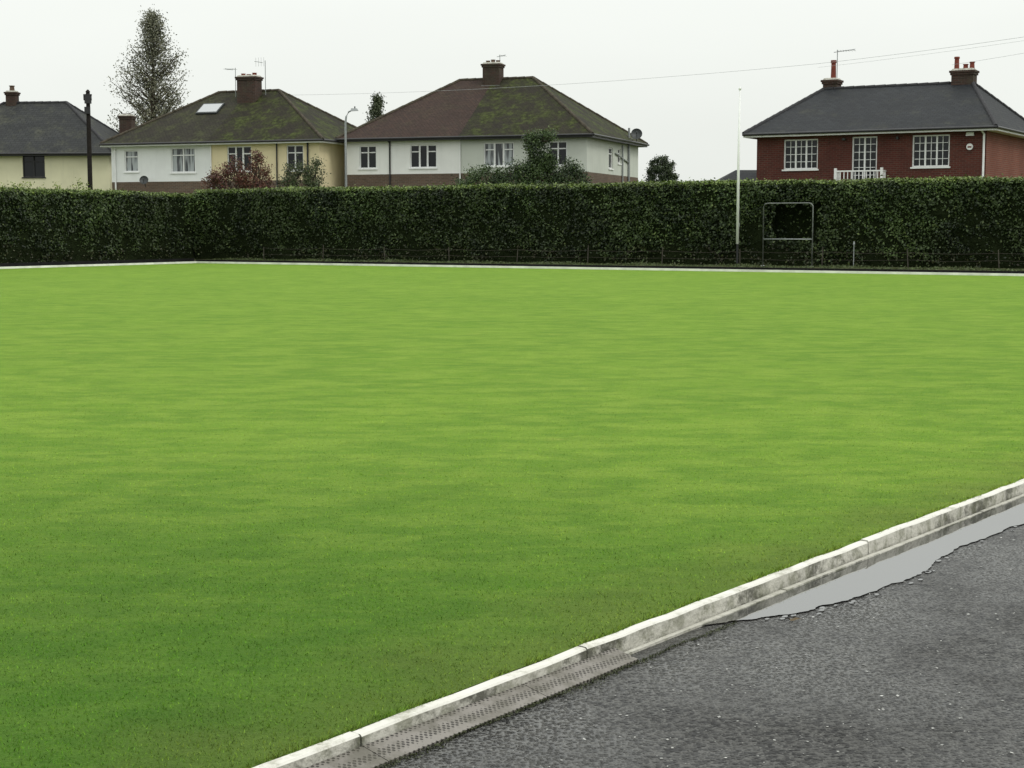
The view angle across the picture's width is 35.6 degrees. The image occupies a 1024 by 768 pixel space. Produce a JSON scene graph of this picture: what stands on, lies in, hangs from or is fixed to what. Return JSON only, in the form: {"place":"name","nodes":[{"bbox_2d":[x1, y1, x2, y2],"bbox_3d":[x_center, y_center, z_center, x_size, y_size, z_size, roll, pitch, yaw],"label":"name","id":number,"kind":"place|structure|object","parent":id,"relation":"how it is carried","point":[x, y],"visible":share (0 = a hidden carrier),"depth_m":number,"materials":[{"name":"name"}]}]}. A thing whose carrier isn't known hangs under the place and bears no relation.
{"place":"outdoors","nodes":[
{"label":"outdoors","id":0,"kind":"place"},
{"bbox_2d":[0,263,1023,767],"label":"bowling green lawn","id":1,"kind":"structure","parent":0,"point":[252,515],"depth_m":7.80,"materials":[{"name":"green plant"}]},
{"bbox_2d":[0,257,1023,273],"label":"green surround bank","id":2,"kind":"structure","parent":0,"point":[962,269],"depth_m":46.19,"materials":[{"name":"concrete"}]},
{"bbox_2d":[0,184,196,262],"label":"clipped hedge","id":3,"kind":"object","parent":2,"relation":"on","point":[52,225],"visible":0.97,"depth_m":50.46,"materials":[{"name":"green plant"}]},
{"bbox_2d":[190,173,1023,268],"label":"clipped hedge","id":4,"kind":"object","parent":2,"relation":"on","point":[954,221],"visible":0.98,"depth_m":47.11,"materials":[{"name":"green plant"}]},
{"bbox_2d":[263,245,1022,268],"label":"wire fence","id":5,"kind":"object","parent":2,"relation":"on","point":[739,251],"visible":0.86,"depth_m":46.39,"materials":[{"name":"black metal"}]},
{"bbox_2d":[736,87,740,265],"bbox_3d":[6.330,-5.764,44.551,0.160,5.020,0.160,0,6,0],"label":"flagpole","id":6,"kind":"object","parent":2,"relation":"on","point":[738,191],"visible":0.88,"depth_m":44.53,"materials":[{"name":"white metal"}]},
{"bbox_2d":[761,202,813,265],"bbox_3d":[7.560,-4.082,43.685,1.547,1.773,0.060,3,7,31],"label":"tubular metal frame","id":7,"kind":"object","parent":2,"relation":"on","point":[788,239],"visible":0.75,"depth_m":43.59,"materials":[{"name":"metal"}]},
{"bbox_2d":[0,0,1023,181],"label":"sky","id":8,"kind":"structure","parent":0,"point":[51,50],"materials":[{"name":"white"}]},
{"bbox_2d":[352,548,839,731],"bbox_3d":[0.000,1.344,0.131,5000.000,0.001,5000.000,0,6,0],"label":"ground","id":9,"kind":"structure","parent":0,"point":[503,674],"depth_m":4.84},
{"bbox_2d":[1,177,91,189],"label":"garden shrub","id":10,"kind":"object","parent":9,"relation":"on","point":[30,184],"visible":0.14,"depth_m":61.44,"materials":[{"name":"green plant"}]},
{"bbox_2d":[0,156,111,190],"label":"walls","id":11,"kind":"structure","parent":9,"relation":"on","point":[64,171],"depth_m":83.75,"materials":[{"name":"beige paint"}]},
{"bbox_2d":[22,156,45,177],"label":"window","id":12,"kind":"structure","parent":11,"relation":"attached to","point":[33,166],"depth_m":83.94,"materials":[{"name":"black glass"}]},
{"bbox_2d":[0,154,110,155],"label":"fascia and soffit","id":13,"kind":"structure","parent":11,"relation":"attached to","point":[63,155],"depth_m":83.23,"materials":[{"name":"white plastic"}]},
{"bbox_2d":[0,152,110,154],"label":"gutter","id":14,"kind":"object","parent":13,"relation":"on","point":[52,153],"visible":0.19,"depth_m":83.24,"materials":[{"name":"black plastic"}]},
{"bbox_2d":[0,103,117,152],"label":"roof","id":15,"kind":"structure","parent":13,"relation":"on","point":[44,128],"depth_m":85.05,"materials":[{"name":"grey tile"}]},
{"bbox_2d":[4,85,20,105],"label":"chimney","id":16,"kind":"object","parent":15,"relation":"on","point":[12,96],"visible":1,"depth_m":86.95,"materials":[{"name":"brick"}]},
{"bbox_2d":[0,101,118,150],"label":"ridge tiles","id":17,"kind":"object","parent":15,"relation":"attached to","point":[70,105],"visible":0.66,"depth_m":86.95,"materials":[{"name":"grey tile"}]},
{"bbox_2d":[83,90,92,189],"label":"telegraph pole","id":18,"kind":"object","parent":9,"relation":"on","point":[87,97],"visible":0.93,"depth_m":69.21,"materials":[{"name":"brown wood"}]},
{"bbox_2d":[104,4,190,131],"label":"poplar tree","id":19,"kind":"object","parent":9,"relation":"on","point":[152,29],"visible":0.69,"depth_m":98.12,"materials":[{"name":"green plant"}]},
{"bbox_2d":[111,143,344,193],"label":"walls","id":20,"kind":"structure","parent":9,"relation":"on","point":[155,165],"depth_m":77.62,"materials":[{"name":"paint"}]},
{"bbox_2d":[123,150,138,172],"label":"window","id":21,"kind":"structure","parent":20,"relation":"attached to","point":[131,161],"depth_m":78.99,"materials":[{"name":"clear glass"}]},
{"bbox_2d":[139,176,147,186],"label":"satellite dish","id":22,"kind":"object","parent":20,"relation":"attached to","point":[143,179],"visible":1,"depth_m":78.14,"materials":[{"name":"metal"}]},
{"bbox_2d":[170,148,195,173],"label":"window","id":23,"kind":"structure","parent":20,"relation":"attached to","point":[183,160],"depth_m":77.96,"materials":[{"name":"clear glass"}]},
{"bbox_2d":[114,143,308,189],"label":"drain pipes","id":24,"kind":"object","parent":20,"relation":"attached to","point":[211,164],"visible":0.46,"depth_m":77.22,"materials":[{"name":"white paint"}]},
{"bbox_2d":[100,141,344,147],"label":"fascia and soffit","id":25,"kind":"structure","parent":20,"relation":"attached to","point":[110,146],"depth_m":76.77,"materials":[{"name":"white paint"}]},
{"bbox_2d":[99,139,344,145],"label":"gutter","id":26,"kind":"object","parent":25,"relation":"on","point":[243,141],"visible":0.67,"depth_m":76.54,"materials":[{"name":"plastic"}]},
{"bbox_2d":[102,91,354,143],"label":"roof","id":27,"kind":"structure","parent":25,"relation":"on","point":[272,115],"depth_m":78.30,"materials":[{"name":"tile"}]},
{"bbox_2d":[117,113,136,133],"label":"end chimney","id":28,"kind":"object","parent":27,"relation":"on","point":[126,121],"visible":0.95,"depth_m":87.53,"materials":[{"name":"brick"}]},
{"bbox_2d":[195,103,224,114],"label":"skylight","id":29,"kind":"object","parent":27,"relation":"on","point":[209,108],"visible":1,"depth_m":79.52,"materials":[{"name":"glass"}]},
{"bbox_2d":[100,89,356,143],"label":"ridge tiles","id":30,"kind":"object","parent":27,"relation":"attached to","point":[282,92],"visible":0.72,"depth_m":79.93,"materials":[{"name":"brown tile"}]},
{"bbox_2d":[225,68,236,96],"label":"tv aerial","id":31,"kind":"object","parent":27,"relation":"attached to","point":[235,69],"visible":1,"depth_m":80.21,"materials":[{"name":"metal"}]},
{"bbox_2d":[235,73,263,102],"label":"chimney","id":32,"kind":"object","parent":27,"relation":"on","point":[249,88],"visible":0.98,"depth_m":79.44,"materials":[{"name":"brick"}]},
{"bbox_2d":[254,58,265,94],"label":"tv aerial","id":33,"kind":"object","parent":27,"relation":"attached to","point":[265,73],"visible":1,"depth_m":79.60,"materials":[{"name":"metal"}]},
{"bbox_2d":[227,146,251,172],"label":"window","id":34,"kind":"structure","parent":20,"relation":"attached to","point":[241,152],"depth_m":76.85,"materials":[{"name":"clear glass"}]},
{"bbox_2d":[287,145,303,171],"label":"window","id":35,"kind":"structure","parent":20,"relation":"attached to","point":[293,151],"depth_m":75.84,"materials":[{"name":"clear glass"}]},
{"bbox_2d":[199,148,275,189],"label":"autumn shrub","id":36,"kind":"object","parent":9,"relation":"on","point":[244,180],"visible":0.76,"depth_m":66.31,"materials":[{"name":"red plant"}]},
{"bbox_2d":[273,154,330,187],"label":"garden shrub","id":37,"kind":"object","parent":9,"relation":"on","point":[309,179],"visible":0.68,"depth_m":66.33,"materials":[{"name":"green plant"}]},
{"bbox_2d":[344,106,357,186],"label":"street lamp","id":38,"kind":"object","parent":9,"relation":"on","point":[345,123],"visible":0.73,"depth_m":67.29,"materials":[{"name":"metal"}]},
{"bbox_2d":[365,91,386,122],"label":"conifer tree","id":39,"kind":"object","parent":9,"relation":"on","point":[377,104],"visible":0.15,"depth_m":94.64,"materials":[{"name":"green plant"}]},
{"bbox_2d":[347,137,637,186],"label":"walls","id":40,"kind":"structure","parent":9,"relation":"on","point":[591,155],"depth_m":75.04,"materials":[{"name":"paint"}]},
{"bbox_2d":[358,146,377,169],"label":"window","id":41,"kind":"structure","parent":40,"relation":"attached to","point":[368,158],"depth_m":76.01,"materials":[{"name":"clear glass"}]},
{"bbox_2d":[409,144,437,168],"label":"window","id":42,"kind":"structure","parent":40,"relation":"attached to","point":[423,156],"depth_m":75.07,"materials":[{"name":"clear glass"}]},
{"bbox_2d":[338,135,646,146],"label":"fascia and soffit","id":43,"kind":"structure","parent":40,"relation":"attached to","point":[615,141],"depth_m":74.36,"materials":[{"name":"white plastic"}]},
{"bbox_2d":[338,78,643,142],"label":"roof","id":44,"kind":"structure","parent":43,"relation":"on","point":[517,107],"depth_m":75.71,"materials":[{"name":"brown tile"}]},
{"bbox_2d":[335,76,647,143],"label":"ridge tiles","id":45,"kind":"object","parent":44,"relation":"attached to","point":[540,82],"visible":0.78,"depth_m":77.54,"materials":[{"name":"brown tile"}]},
{"bbox_2d":[481,59,505,84],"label":"chimney","id":46,"kind":"object","parent":44,"relation":"on","point":[493,72],"visible":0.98,"depth_m":77.69,"materials":[{"name":"brick"}]},
{"bbox_2d":[335,133,648,145],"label":"gutter","id":47,"kind":"object","parent":43,"relation":"on","point":[490,136],"visible":1,"depth_m":74.11,"materials":[{"name":"plastic"}]},
{"bbox_2d":[631,128,641,140],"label":"satellite dish","id":48,"kind":"object","parent":47,"relation":"on","point":[636,133],"visible":1,"depth_m":78.18,"materials":[{"name":"metal"}]},
{"bbox_2d":[482,142,513,167],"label":"window","id":49,"kind":"structure","parent":40,"relation":"attached to","point":[497,153],"depth_m":73.81,"materials":[{"name":"clear glass"}]},
{"bbox_2d":[387,128,629,187],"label":"drain pipes","id":50,"kind":"object","parent":40,"relation":"attached to","point":[623,159],"visible":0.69,"depth_m":76.77,"materials":[{"name":"white paint"}]},
{"bbox_2d":[549,141,567,166],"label":"window","id":51,"kind":"structure","parent":40,"relation":"attached to","point":[560,148],"depth_m":72.82,"materials":[{"name":"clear glass"}]},
{"bbox_2d":[608,147,613,169],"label":"window","id":52,"kind":"structure","parent":40,"relation":"attached to","point":[610,159],"depth_m":76.28,"materials":[{"name":"clear glass"}]},
{"bbox_2d":[618,149,621,164],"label":"window","id":53,"kind":"structure","parent":40,"relation":"attached to","point":[619,157],"depth_m":77.61,"materials":[{"name":"clear glass"}]},
{"bbox_2d":[0,261,1023,275],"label":"white edging board","id":54,"kind":"object","parent":9,"relation":"on","point":[798,271],"visible":0.36,"depth_m":45.74,"materials":[{"name":"paint"}]},
{"bbox_2d":[451,126,593,184],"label":"climbing shrub","id":55,"kind":"object","parent":9,"relation":"on","point":[541,166],"visible":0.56,"depth_m":68.63,"materials":[{"name":"green plant"}]},
{"bbox_2d":[642,154,679,181],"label":"bay tree","id":56,"kind":"object","parent":9,"relation":"on","point":[667,168],"visible":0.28,"depth_m":67.09,"materials":[{"name":"green plant"}]},
{"bbox_2d":[720,170,756,180],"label":"garden outbuilding","id":57,"kind":"structure","parent":9,"relation":"on","point":[749,174],"depth_m":66.36,"materials":[{"name":"grey"}]},
{"bbox_2d":[756,131,1023,180],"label":"walls","id":58,"kind":"structure","parent":9,"relation":"on","point":[1004,154],"depth_m":60.46,"materials":[{"name":"red brick"}]},
{"bbox_2d":[782,139,818,170],"bbox_3d":[11.259,-8.918,62.049,1.490,1.220,0.180,3,6,30],"label":"window","id":59,"kind":"structure","parent":58,"relation":"attached to","point":[800,154],"depth_m":62.08,"materials":[{"name":"white glass"}]},
{"bbox_2d":[834,167,885,180],"bbox_3d":[13.267,-7.694,60.621,2.050,1.040,0.560,3,6,30],"label":"balcony railing","id":60,"kind":"object","parent":58,"relation":"attached to","point":[837,175],"visible":0.39,"depth_m":60.40,"materials":[{"name":"white paint"}]},
{"bbox_2d":[852,136,876,179],"bbox_3d":[13.458,-8.386,60.814,1.080,2.100,0.180,3,6,30],"label":"window","id":61,"kind":"structure","parent":58,"relation":"attached to","point":[864,153],"depth_m":60.82,"materials":[{"name":"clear glass"}]},
{"bbox_2d":[743,128,1023,138],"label":"fascia and soffit","id":62,"kind":"structure","parent":58,"relation":"attached to","point":[1006,132],"depth_m":60.10,"materials":[{"name":"white paint"}]},
{"bbox_2d":[742,125,1023,135],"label":"gutter","id":63,"kind":"object","parent":62,"relation":"on","point":[885,130],"visible":1,"depth_m":59.91,"materials":[{"name":"black plastic"}]},
{"bbox_2d":[747,84,1023,132],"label":"roof","id":64,"kind":"structure","parent":62,"relation":"on","point":[928,106],"depth_m":61.88,"materials":[{"name":"tile"}]},
{"bbox_2d":[821,60,843,86],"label":"chimney","id":65,"kind":"object","parent":64,"relation":"on","point":[833,81],"visible":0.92,"depth_m":65.34,"materials":[{"name":"brick"}]},
{"bbox_2d":[834,49,854,71],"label":"tv aerial","id":66,"kind":"object","parent":65,"relation":"attached to","point":[837,56],"visible":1,"depth_m":65.31,"materials":[{"name":"metal"}]},
{"bbox_2d":[742,81,1023,133],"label":"ridge tiles","id":67,"kind":"object","parent":64,"relation":"attached to","point":[975,85],"visible":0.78,"depth_m":63.50,"materials":[{"name":"grey tile"}]},
{"bbox_2d":[949,57,979,84],"bbox_3d":[17.782,-12.031,62.649,1.000,1.680,0.750,3,6,30],"label":"end chimney","id":68,"kind":"object","parent":64,"relation":"on","point":[965,75],"visible":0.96,"depth_m":62.41,"materials":[{"name":"brick"}]},
{"bbox_2d":[842,132,973,149],"bbox_3d":[14.825,-9.060,59.832,5.000,0.647,0.118,3,6,30],"label":"alarm box and lamp","id":69,"kind":"object","parent":58,"relation":"attached to","point":[969,146],"visible":1,"depth_m":58.66,"materials":[{"name":"white paint"}]},
{"bbox_2d":[910,134,949,168],"bbox_3d":[15.653,-8.680,59.502,1.500,1.240,0.180,3,6,30],"label":"window","id":70,"kind":"structure","parent":58,"relation":"attached to","point":[931,151],"depth_m":59.54,"materials":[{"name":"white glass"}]},
{"bbox_2d":[981,130,984,176],"bbox_3d":[17.210,-6.954,58.470,0.080,4.786,0.379,4,7,37],"label":"drain pipe","id":71,"kind":"object","parent":58,"relation":"attached to","point":[983,154],"visible":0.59,"depth_m":58.42,"materials":[{"name":"white paint"}]},
{"bbox_3d":[24.000,-7.354,45.501,0.800,8.500,0.280,0,6,0],"label":"telegraph pole","id":72,"kind":"object","parent":9,"relation":"on","visible":0},
{"bbox_2d":[319,37,1022,94],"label":"overhead wires","id":73,"kind":"object","parent":72,"relation":"attached to","point":[753,69],"visible":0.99,"depth_m":64.27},
{"bbox_2d":[376,524,1023,767],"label":"asphalt path","id":74,"kind":"structure","parent":0,"point":[927,671],"depth_m":4.11,"materials":[{"name":"grey asphalt"}]},
{"bbox_2d":[253,479,1023,767],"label":"concrete edging kerb","id":75,"kind":"structure","parent":74,"relation":"on","point":[395,737],"depth_m":4.28,"materials":[{"name":"concrete"}]},
{"bbox_2d":[703,497,1023,624],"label":"rain puddle","id":76,"kind":"object","parent":74,"relation":"on","point":[902,563],"visible":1,"depth_m":5.62,"materials":[{"name":"grey liquid"}]}
]}

